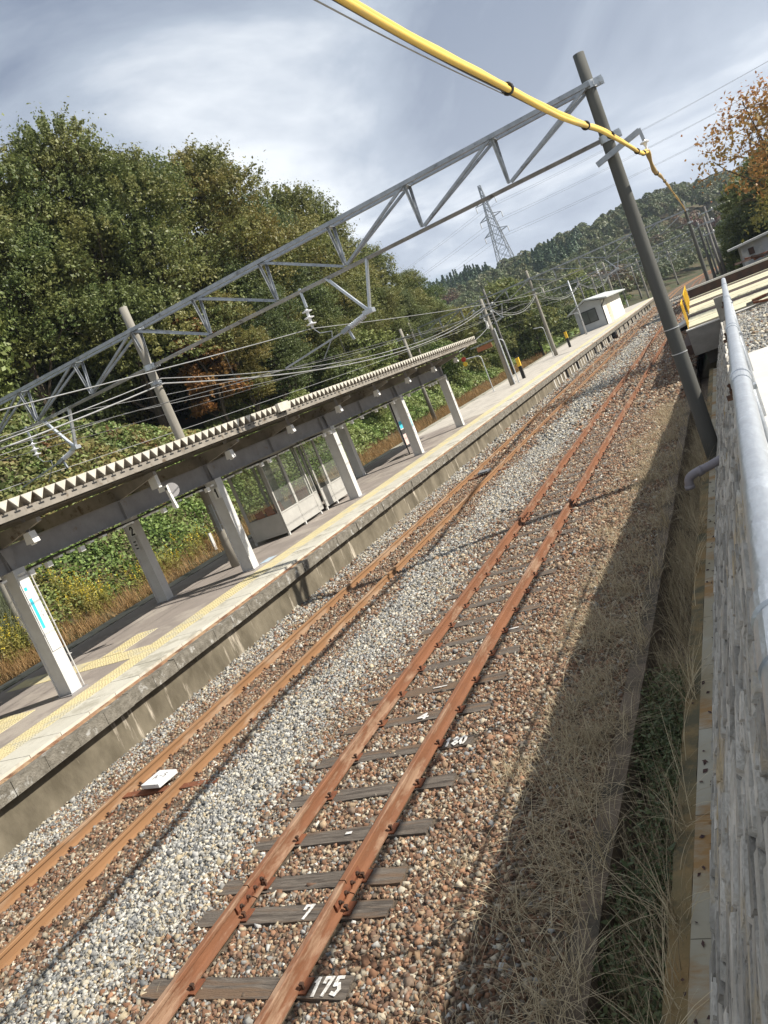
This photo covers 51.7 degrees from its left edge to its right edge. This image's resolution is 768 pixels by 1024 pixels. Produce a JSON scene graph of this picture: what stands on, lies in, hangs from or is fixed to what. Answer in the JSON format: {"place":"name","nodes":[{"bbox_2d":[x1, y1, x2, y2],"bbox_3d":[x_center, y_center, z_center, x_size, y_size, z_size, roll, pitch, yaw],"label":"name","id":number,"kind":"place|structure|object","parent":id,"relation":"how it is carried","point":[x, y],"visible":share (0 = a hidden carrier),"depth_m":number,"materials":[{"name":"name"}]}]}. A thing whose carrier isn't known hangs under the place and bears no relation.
{"place":"outdoors","nodes":[
{"label":"outdoors","id":0,"kind":"place"},
{"bbox_2d":[0,349,546,685],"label":"brown grass","id":1,"kind":"structure","parent":0,"point":[420,425],"depth_m":31.19,"materials":[{"name":"brown plant"}]},
{"bbox_2d":[0,191,767,684],"bbox_3d":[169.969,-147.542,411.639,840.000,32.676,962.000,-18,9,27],"label":"ground","id":2,"kind":"structure","parent":0,"point":[670,283],"depth_m":33.74,"materials":[{"name":"green plant"}]},
{"bbox_2d":[0,292,30,412],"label":"bright shrub","id":3,"kind":"object","parent":2,"relation":"on","point":[5,389],"visible":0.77,"depth_m":35.38,"materials":[{"name":"green plant"}]},
{"bbox_2d":[0,335,60,427],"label":"understorey bush","id":4,"kind":"object","parent":2,"relation":"on","point":[21,378],"visible":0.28,"depth_m":41.75,"materials":[{"name":"green plant"}]},
{"bbox_2d":[0,567,61,658],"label":"reeds","id":5,"kind":"object","parent":2,"relation":"on","point":[4,607],"visible":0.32,"depth_m":24.83,"materials":[{"name":"brown plant"}]},
{"bbox_2d":[0,190,112,375],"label":"broadleaf tree","id":6,"kind":"object","parent":2,"relation":"on","point":[53,243],"visible":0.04,"depth_m":46.44,"materials":[{"name":"green plant"}]},
{"bbox_2d":[0,113,121,416],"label":"broadleaf tree","id":7,"kind":"object","parent":2,"relation":"on","point":[14,245],"visible":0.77,"depth_m":41.50,"materials":[{"name":"green plant"}]},
{"bbox_2d":[38,338,142,424],"bbox_3d":[-17.686,-7.139,46.263,7.430,6.237,6.265,-26,9,-24],"label":"understorey bush","id":8,"kind":"object","parent":2,"relation":"on","point":[106,413],"visible":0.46,"depth_m":45.08,"materials":[{"name":"green plant"}]},
{"bbox_2d":[0,524,217,675],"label":"goldenrod","id":9,"kind":"object","parent":2,"relation":"on","point":[95,606],"depth_m":27.54,"materials":[{"name":"plant"}]},
{"bbox_2d":[0,96,229,428],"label":"broadleaf tree","id":10,"kind":"object","parent":2,"relation":"on","point":[63,167],"visible":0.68,"depth_m":44.59,"materials":[{"name":"green plant"}]},
{"bbox_2d":[63,339,187,425],"bbox_3d":[-17.612,-8.350,51.169,8.565,7.998,8.557,-29,11,-39],"label":"understorey bush","id":11,"kind":"object","parent":2,"relation":"on","point":[142,415],"visible":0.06,"depth_m":50.50,"materials":[{"name":"green plant"}]},
{"bbox_2d":[0,411,320,566],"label":"slope weeds","id":12,"kind":"object","parent":2,"relation":"on","point":[34,469],"visible":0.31,"depth_m":33.80,"materials":[{"name":"green plant"}]},
{"bbox_2d":[58,140,270,418],"bbox_3d":[-13.900,-13.945,50.209,12.602,18.569,13.277,-20,9,17],"label":"broadleaf tree","id":13,"kind":"object","parent":2,"relation":"on","point":[153,228],"visible":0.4,"depth_m":47.78,"materials":[{"name":"green plant"}]},
{"bbox_2d":[132,310,237,420],"bbox_3d":[-14.675,-9.944,54.186,8.759,8.719,10.387,-26,9,-22],"label":"understorey bush","id":14,"kind":"object","parent":2,"relation":"on","point":[182,403],"visible":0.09,"depth_m":53.40,"materials":[{"name":"green plant"}]},
{"bbox_2d":[168,316,254,422],"bbox_3d":[-10.865,-8.031,48.235,4.646,8.253,4.539,-14,12,45],"label":"rust leaved tree","id":15,"kind":"object","parent":2,"relation":"on","point":[191,371],"visible":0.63,"depth_m":47.61,"materials":[{"name":"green plant"}]},
{"bbox_2d":[189,290,280,411],"bbox_3d":[-9.018,-9.642,49.482,6.025,9.091,5.444,-22,8,1],"label":"broadleaf tree","id":16,"kind":"object","parent":2,"relation":"on","point":[251,365],"visible":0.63,"depth_m":48.66,"materials":[{"name":"green plant"}]},
{"bbox_2d":[152,133,342,399],"bbox_3d":[-10.026,-16.471,55.459,13.858,20.015,12.522,-19,9,20],"label":"broadleaf tree","id":17,"kind":"object","parent":2,"relation":"on","point":[217,176],"visible":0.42,"depth_m":53.06,"materials":[{"name":"green plant"}]},
{"bbox_2d":[0,345,533,653],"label":"bank vines","id":18,"kind":"object","parent":2,"relation":"on","point":[380,424],"visible":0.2,"depth_m":37.51,"materials":[{"name":"green plant"}]},
{"bbox_2d":[197,186,338,386],"bbox_3d":[-8.909,-17.027,61.684,12.196,17.175,11.429,-28,10,-36],"label":"broadleaf tree","id":19,"kind":"object","parent":2,"relation":"on","point":[305,271],"visible":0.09,"depth_m":59.52,"materials":[{"name":"green plant"}]},
{"bbox_2d":[224,259,320,401],"bbox_3d":[-7.610,-11.387,52.794,7.411,10.958,6.944,-27,9,-27],"label":"broadleaf tree","id":20,"kind":"object","parent":2,"relation":"on","point":[286,353],"visible":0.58,"depth_m":51.60,"materials":[{"name":"green plant"}]},
{"bbox_2d":[242,178,392,357],"bbox_3d":[-5.784,-18.568,66.228,12.341,18.184,13.001,-22,8,2],"label":"broadleaf tree","id":21,"kind":"object","parent":2,"relation":"on","point":[288,199],"visible":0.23,"depth_m":64.01,"materials":[{"name":"green plant"}]},
{"bbox_2d":[0,297,654,858],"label":"platform","id":22,"kind":"structure","parent":2,"relation":"on","point":[144,667],"depth_m":17.40,"materials":[{"name":"grey concrete"}]},
{"bbox_2d":[148,474,179,508],"bbox_3d":[-4.527,-0.453,16.471,0.405,0.852,0.332,-18,9,27],"label":"hanging speaker","id":23,"kind":"object","parent":22,"relation":"hanging from","point":[171,490],"visible":0.97,"depth_m":16.35},
{"bbox_2d":[0,376,446,584],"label":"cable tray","id":24,"kind":"object","parent":22,"relation":"attached to","point":[48,564],"visible":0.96,"depth_m":18.42,"materials":[{"name":"black metal"}]},
{"bbox_2d":[225,431,346,545],"bbox_3d":[-2.873,-0.870,24.978,1.290,2.345,4.420,-18,9,27],"label":"waiting room","id":25,"kind":"object","parent":22,"relation":"on","point":[290,517],"visible":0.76,"depth_m":23.92,"materials":[{"name":"paint"}]},
{"bbox_2d":[389,403,422,455],"bbox_3d":[0.830,-3.552,32.542,0.400,2.292,1.150,-18,9,27],"label":"notice board","id":26,"kind":"object","parent":22,"relation":"on","point":[399,423],"visible":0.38,"depth_m":32.16,"materials":[{"name":"metal"}]},
{"bbox_2d":[470,299,515,385],"bbox_3d":[6.619,-10.455,49.725,2.512,5.650,0.491,-15,11,41],"label":"light pole","id":27,"kind":"object","parent":22,"relation":"on","point":[500,353],"visible":0.92,"depth_m":49.45,"materials":[{"name":"concrete"}]},
{"bbox_2d":[567,289,624,334],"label":"platform hut","id":28,"kind":"object","parent":22,"relation":"on","point":[601,310],"visible":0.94,"depth_m":87.88,"materials":[{"name":"white metal"}]},
{"bbox_2d":[578,308,598,325],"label":"window","id":29,"kind":"structure","parent":28,"relation":"in","point":[589,316],"depth_m":87.57,"materials":[{"name":"grey glass"}]},
{"bbox_2d":[288,277,375,391],"bbox_3d":[-4.103,-12.216,58.027,5.999,10.223,6.688,-22,8,-1],"label":"broadleaf tree","id":30,"kind":"object","parent":2,"relation":"on","point":[317,301],"visible":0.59,"depth_m":56.66,"materials":[{"name":"green plant"}]},
{"bbox_2d":[321,355,388,421],"bbox_3d":[-2.174,-8.291,55.339,5.718,5.339,5.712,-23,8,-7],"label":"bank shrub","id":31,"kind":"object","parent":2,"relation":"on","point":[335,372],"visible":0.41,"depth_m":53.98,"materials":[{"name":"green plant"}]},
{"bbox_2d":[322,275,393,364],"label":"broadleaf tree","id":32,"kind":"object","parent":2,"relation":"on","point":[346,287],"visible":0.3,"depth_m":62.02,"materials":[{"name":"green plant"}]},
{"bbox_2d":[0,51,717,646],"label":"catenary gantry","id":33,"kind":"object","parent":2,"relation":"on","point":[670,325],"visible":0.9,"depth_m":16.93,"materials":[{"name":"metal"}]},
{"bbox_2d":[0,252,692,410],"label":"messenger wire","id":34,"kind":"object","parent":33,"relation":"attached to","point":[230,351],"visible":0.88,"depth_m":14.39,"materials":[{"name":"grey metal"}]},
{"bbox_2d":[314,0,648,155],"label":"sheathed cable","id":35,"kind":"object","parent":33,"relation":"attached to","point":[383,22],"visible":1,"depth_m":4.17,"materials":[{"name":"plastic"}]},
{"bbox_2d":[646,149,685,211],"bbox_3d":[13.466,-14.258,36.352,0.190,1.656,49.201,-18,9,26],"label":"sheathed cable","id":36,"kind":"object","parent":33,"relation":"attached to","point":[654,170],"visible":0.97,"depth_m":17.39,"materials":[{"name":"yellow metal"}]},
{"bbox_2d":[0,267,718,1023],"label":"ballast bed","id":37,"kind":"object","parent":2,"relation":"on","point":[458,893],"visible":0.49,"depth_m":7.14,"materials":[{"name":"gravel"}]},
{"bbox_2d":[102,769,218,800],"bbox_3d":[-3.002,3.656,10.757,2.100,0.138,0.400,-18,9,27],"label":"transponder","id":38,"kind":"object","parent":37,"relation":"on","point":[158,779],"visible":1,"depth_m":10.68,"materials":[{"name":"white paint"}]},
{"bbox_2d":[140,975,354,1001],"bbox_3d":[-1.077,3.644,6.016,2.008,0.207,0.211,-18,9,27],"label":"sleeper","id":39,"kind":"object","parent":37,"relation":"on","point":[336,988],"visible":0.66,"depth_m":5.94,"materials":[{"name":"grey wood"}]},
{"bbox_2d":[195,898,394,928],"bbox_3d":[-0.790,3.418,6.682,2.007,0.207,0.210,-18,9,26],"label":"sleeper","id":40,"kind":"object","parent":37,"relation":"on","point":[378,909],"visible":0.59,"depth_m":6.62,"materials":[{"name":"grey wood"}]},
{"bbox_2d":[217,866,407,896],"bbox_3d":[-0.664,3.312,7.037,2.006,0.207,0.211,-18,9,27],"label":"sleeper","id":41,"kind":"object","parent":37,"relation":"on","point":[383,876],"visible":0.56,"depth_m":6.96,"materials":[{"name":"grey wood"}]},
{"bbox_2d":[254,818,432,852],"bbox_3d":[-0.425,3.125,7.565,2.005,0.207,0.209,-18,9,27],"label":"sleeper","id":42,"kind":"object","parent":37,"relation":"on","point":[360,833],"visible":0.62,"depth_m":7.50,"materials":[{"name":"grey wood"}]},
{"bbox_2d":[0,268,714,974],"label":"rail","id":43,"kind":"object","parent":37,"relation":"on","point":[52,910],"visible":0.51,"depth_m":10.83,"materials":[{"name":"brown metal"}]},
{"bbox_2d":[0,266,717,912],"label":"rail","id":44,"kind":"object","parent":37,"relation":"on","point":[18,888],"visible":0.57,"depth_m":12.50,"materials":[{"name":"brown metal"}]},
{"bbox_2d":[288,773,456,808],"bbox_3d":[-0.154,2.921,8.189,2.008,0.207,0.211,-18,9,26],"label":"sleeper","id":45,"kind":"object","parent":37,"relation":"on","point":[422,784],"visible":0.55,"depth_m":8.12,"materials":[{"name":"grey wood"}]},
{"bbox_2d":[316,734,474,770],"bbox_3d":[0.097,2.716,8.844,2.007,0.207,0.210,-18,9,27],"label":"sleeper","id":46,"kind":"object","parent":37,"relation":"on","point":[447,744],"visible":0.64,"depth_m":8.78,"materials":[{"name":"grey wood"}]},
{"bbox_2d":[343,701,492,735],"bbox_3d":[0.385,2.498,9.467,2.006,0.207,0.211,-18,9,27],"label":"sleeper","id":47,"kind":"object","parent":37,"relation":"on","point":[463,710],"visible":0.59,"depth_m":9.40,"materials":[{"name":"grey wood"}]},
{"bbox_2d":[140,263,725,1023],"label":"rail","id":48,"kind":"object","parent":37,"relation":"on","point":[192,969],"visible":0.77,"depth_m":8.22,"materials":[{"name":"orange metal"}]},
{"bbox_2d":[366,671,506,706],"bbox_3d":[0.640,2.295,10.108,2.006,0.207,0.209,-18,9,27],"label":"sleeper","id":49,"kind":"object","parent":37,"relation":"on","point":[479,680],"visible":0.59,"depth_m":10.05,"materials":[{"name":"grey wood"}]},
{"bbox_2d":[387,645,519,679],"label":"sleeper","id":50,"kind":"object","parent":37,"relation":"on","point":[465,660],"visible":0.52,"depth_m":10.69,"materials":[{"name":"grey wood"}]},
{"bbox_2d":[405,623,530,656],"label":"sleeper","id":51,"kind":"object","parent":37,"relation":"on","point":[508,630],"visible":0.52,"depth_m":11.31,"materials":[{"name":"grey wood"}]},
{"bbox_2d":[419,603,541,636],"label":"sleeper","id":52,"kind":"object","parent":37,"relation":"on","point":[455,625],"visible":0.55,"depth_m":11.99,"materials":[{"name":"grey wood"}]},
{"bbox_2d":[254,264,725,1023],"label":"rail","id":53,"kind":"object","parent":37,"relation":"on","point":[296,972],"visible":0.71,"depth_m":7.58,"materials":[{"name":"orange metal"}]},
{"bbox_2d":[436,583,551,615],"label":"sleeper","id":54,"kind":"object","parent":37,"relation":"on","point":[493,600],"visible":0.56,"depth_m":12.61,"materials":[{"name":"grey wood"}]},
{"bbox_2d":[447,568,556,600],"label":"sleeper","id":55,"kind":"object","parent":37,"relation":"on","point":[516,580],"visible":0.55,"depth_m":13.22,"materials":[{"name":"grey wood"}]},
{"bbox_2d":[461,554,564,584],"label":"sleeper","id":56,"kind":"object","parent":37,"relation":"on","point":[500,572],"visible":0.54,"depth_m":13.90,"materials":[{"name":"grey wood"}]},
{"bbox_2d":[481,527,577,557],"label":"sleeper","id":57,"kind":"object","parent":37,"relation":"on","point":[561,533],"visible":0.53,"depth_m":15.12,"materials":[{"name":"grey wood"}]},
{"bbox_2d":[306,210,413,332],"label":"broadleaf tree","id":58,"kind":"object","parent":2,"relation":"on","point":[343,233],"visible":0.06,"depth_m":70.54,"materials":[{"name":"green plant"}]},
{"bbox_2d":[339,326,413,389],"bbox_3d":[-0.907,-10.976,60.124,5.795,6.483,7.830,-14,11,43],"label":"bank shrub","id":59,"kind":"object","parent":2,"relation":"on","point":[372,339],"visible":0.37,"depth_m":58.98,"materials":[{"name":"green plant"}]},
{"bbox_2d":[349,238,438,348],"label":"broadleaf tree","id":60,"kind":"object","parent":2,"relation":"on","point":[420,295],"visible":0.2,"depth_m":76.94,"materials":[{"name":"green plant"}]},
{"bbox_2d":[368,283,429,364],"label":"broadleaf tree","id":61,"kind":"object","parent":2,"relation":"on","point":[391,307],"visible":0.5,"depth_m":68.22,"materials":[{"name":"green plant"}]},
{"bbox_2d":[388,285,443,364],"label":"broadleaf tree","id":62,"kind":"object","parent":2,"relation":"on","point":[409,301],"visible":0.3,"depth_m":74.84,"materials":[{"name":"green plant"}]},
{"bbox_2d":[397,329,436,420],"bbox_3d":[2.479,-9.835,57.416,1.000,7.200,0.322,-18,9,27],"label":"bank pole","id":63,"kind":"object","parent":2,"relation":"on","point":[430,407],"visible":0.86,"depth_m":57.47,"materials":[{"name":"concrete"}]},
{"bbox_2d":[393,266,451,350],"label":"broadleaf tree","id":64,"kind":"object","parent":2,"relation":"on","point":[415,280],"visible":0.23,"depth_m":83.58,"materials":[{"name":"green plant"}]},
{"bbox_2d":[425,301,458,351],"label":"broadleaf tree","id":65,"kind":"object","parent":2,"relation":"on","point":[441,307],"visible":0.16,"depth_m":81.06,"materials":[{"name":"green plant"}]},
{"bbox_2d":[427,338,473,385],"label":"bank shrub","id":66,"kind":"object","parent":2,"relation":"on","point":[450,370],"visible":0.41,"depth_m":70.53,"materials":[{"name":"green plant"}]},
{"bbox_2d":[427,262,489,297],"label":"conifer stand","id":67,"kind":"object","parent":2,"relation":"on","point":[466,275],"visible":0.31,"depth_m":323.10,"materials":[{"name":"green plant"}]},
{"bbox_2d":[430,313,496,373],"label":"bank shrub","id":68,"kind":"object","parent":2,"relation":"on","point":[459,335],"visible":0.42,"depth_m":76.86,"materials":[{"name":"green plant"}]},
{"bbox_2d":[452,303,507,355],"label":"valley bush","id":69,"kind":"object","parent":2,"relation":"on","point":[468,310],"visible":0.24,"depth_m":87.98,"materials":[{"name":"green plant"}]},
{"bbox_2d":[476,185,514,262],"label":"transmission tower","id":70,"kind":"structure","parent":2,"relation":"on","point":[482,194],"depth_m":384.59,"materials":[{"name":"metal"}]},
{"bbox_2d":[483,342,508,367],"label":"bank shrub","id":71,"kind":"object","parent":2,"relation":"on","point":[494,359],"visible":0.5,"depth_m":81.84,"materials":[{"name":"green plant"}]},
{"bbox_2d":[473,275,566,361],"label":"valley bush","id":72,"kind":"object","parent":2,"relation":"on","point":[531,323],"visible":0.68,"depth_m":88.96,"materials":[{"name":"green plant"}]},
{"bbox_2d":[524,292,572,339],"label":"valley bush","id":73,"kind":"object","parent":2,"relation":"on","point":[559,328],"visible":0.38,"depth_m":106.84,"materials":[{"name":"green plant"}]},
{"bbox_2d":[514,226,585,281],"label":"conifer stand","id":74,"kind":"object","parent":2,"relation":"on","point":[540,255],"visible":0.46,"depth_m":271.11,"materials":[{"name":"green plant"}]},
{"bbox_2d":[403,383,699,1023],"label":"dry grass","id":75,"kind":"structure","parent":2,"relation":"on","point":[599,736],"depth_m":7.06,"materials":[{"name":"plant"}]},
{"bbox_2d":[407,200,709,372],"bbox_3d":[13.575,-15.650,63.756,23.680,8.500,0.425,-18,9,27],"label":"catenary gantry","id":76,"kind":"object","parent":2,"relation":"on","point":[701,260],"visible":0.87,"depth_m":62.90,"materials":[{"name":"metal"}]},
{"bbox_2d":[0,297,567,490],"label":"messenger wire","id":77,"kind":"object","parent":76,"relation":"attached to","point":[206,421],"visible":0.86,"depth_m":29.00,"materials":[{"name":"grey metal"}]},
{"bbox_2d":[430,178,725,308],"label":"hill wood","id":78,"kind":"object","parent":2,"relation":"on","point":[611,226],"visible":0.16,"depth_m":273.97,"materials":[{"name":"green plant"}]},
{"bbox_2d":[557,266,600,299],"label":"valley bush","id":79,"kind":"object","parent":2,"relation":"on","point":[589,292],"visible":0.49,"depth_m":155.58,"materials":[{"name":"green plant"}]},
{"bbox_2d":[529,294,633,353],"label":"valley cover","id":80,"kind":"object","parent":2,"relation":"on","point":[560,338],"visible":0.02,"depth_m":105.48,"materials":[{"name":"green plant"}]},
{"bbox_2d":[541,222,716,294],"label":"catenary gantry","id":81,"kind":"object","parent":2,"relation":"on","point":[706,252],"visible":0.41,"depth_m":102.45,"materials":[{"name":"metal"}]},
{"bbox_2d":[0,284,603,449],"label":"feeder cable","id":82,"kind":"object","parent":81,"relation":"attached to","point":[33,436],"visible":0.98,"depth_m":21.81,"materials":[{"name":"metal"}]},
{"bbox_2d":[0,278,606,441],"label":"feeder cable","id":83,"kind":"object","parent":81,"relation":"attached to","point":[224,375],"visible":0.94,"depth_m":21.59,"materials":[{"name":"metal"}]},
{"bbox_2d":[0,257,687,448],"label":"contact wire","id":84,"kind":"object","parent":81,"relation":"attached to","point":[239,382],"visible":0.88,"depth_m":14.21,"materials":[{"name":"grey metal"}]},
{"bbox_2d":[553,367,716,1023],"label":"drain channel","id":85,"kind":"object","parent":2,"relation":"on","point":[693,953],"visible":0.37,"depth_m":6.34,"materials":[{"name":"concrete"}]},
{"bbox_2d":[515,388,715,1023],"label":"drain straw","id":86,"kind":"object","parent":85,"relation":"on","point":[691,517],"visible":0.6,"depth_m":6.29,"materials":[{"name":"beige plant"}]},
{"bbox_2d":[585,652,686,1023],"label":"drain weeds","id":87,"kind":"object","parent":85,"relation":"on","point":[666,719],"visible":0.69,"depth_m":5.82,"materials":[{"name":"green plant"}]},
{"bbox_2d":[530,169,739,251],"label":"ridge top wood","id":88,"kind":"object","parent":2,"relation":"on","point":[688,185],"visible":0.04,"depth_m":339.03,"materials":[{"name":"green plant"}]},
{"bbox_2d":[591,230,718,298],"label":"catenary gantry","id":89,"kind":"object","parent":2,"relation":"on","point":[713,260],"visible":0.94,"depth_m":144.77,"materials":[{"name":"metal"}]},
{"bbox_2d":[698,206,726,273],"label":"trackside pole","id":90,"kind":"object","parent":2,"relation":"on","point":[715,242],"visible":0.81,"depth_m":65.87,"materials":[{"name":"metal"}]},
{"bbox_2d":[678,257,767,362],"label":"loading deck","id":91,"kind":"structure","parent":2,"relation":"on","point":[747,283],"depth_m":36.76,"materials":[{"name":"concrete"}]},
{"bbox_2d":[681,70,767,242],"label":"autumn cherry tree","id":92,"kind":"object","parent":2,"relation":"on","point":[761,142],"visible":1,"depth_m":33.71,"materials":[{"name":"orange plant"}]},
{"bbox_2d":[719,243,742,275],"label":"embankment tree","id":93,"kind":"object","parent":2,"relation":"on","point":[734,256],"visible":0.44,"depth_m":71.67,"materials":[{"name":"green plant"}]},
{"bbox_2d":[702,141,767,234],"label":"embankment tree","id":94,"kind":"object","parent":2,"relation":"on","point":[733,195],"visible":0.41,"depth_m":67.40,"materials":[{"name":"green plant"}]},
{"bbox_2d":[709,321,767,1023],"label":"stone retaining wall","id":95,"kind":"structure","parent":2,"relation":"on","point":[738,959],"depth_m":4.07,"materials":[{"name":"concrete"}]},
{"bbox_2d":[684,455,718,490],"bbox_3d":[5.249,-0.671,12.922,0.784,0.401,0.182,-20,9,14],"label":"drain pipe","id":96,"kind":"object","parent":95,"relation":"attached to","point":[699,470],"visible":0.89,"depth_m":12.89,"materials":[{"name":"grey plastic"}]},
{"bbox_2d":[716,197,767,252],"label":"embankment tree","id":97,"kind":"object","parent":2,"relation":"on","point":[727,226],"visible":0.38,"depth_m":70.12,"materials":[{"name":"green plant"}]},
{"bbox_2d":[727,231,767,266],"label":"storage shed","id":98,"kind":"structure","parent":2,"relation":"on","point":[758,244],"depth_m":59.00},
{"bbox_2d":[0,0,767,288],"label":"sky","id":99,"kind":"structure","parent":0,"point":[328,99],"materials":[{"name":"grey"}]},
{"bbox_2d":[698,216,723,275],"bbox_3d":[26.640,-20.700,63.582,1.200,6.200,0.293,-18,9,27],"label":"trackside pole","id":100,"kind":"object","parent":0,"point":[713,248],"visible":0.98,"depth_m":63.42,"materials":[{"name":"metal"}]},
{"bbox_2d":[736,302,767,352],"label":"yard gravel","id":101,"kind":"structure","parent":0,"point":[753,323],"depth_m":18.05,"materials":[{"name":"grey gravel"}]},
{"bbox_2d":[748,346,767,426],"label":"pavement","id":102,"kind":"structure","parent":0,"point":[759,359],"depth_m":9.86,"materials":[{"name":"concrete"}]},
{"bbox_2d":[721,278,767,741],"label":"pipe fence","id":103,"kind":"object","parent":102,"relation":"on","point":[751,425],"visible":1,"depth_m":1.53,"materials":[{"name":"metal"}]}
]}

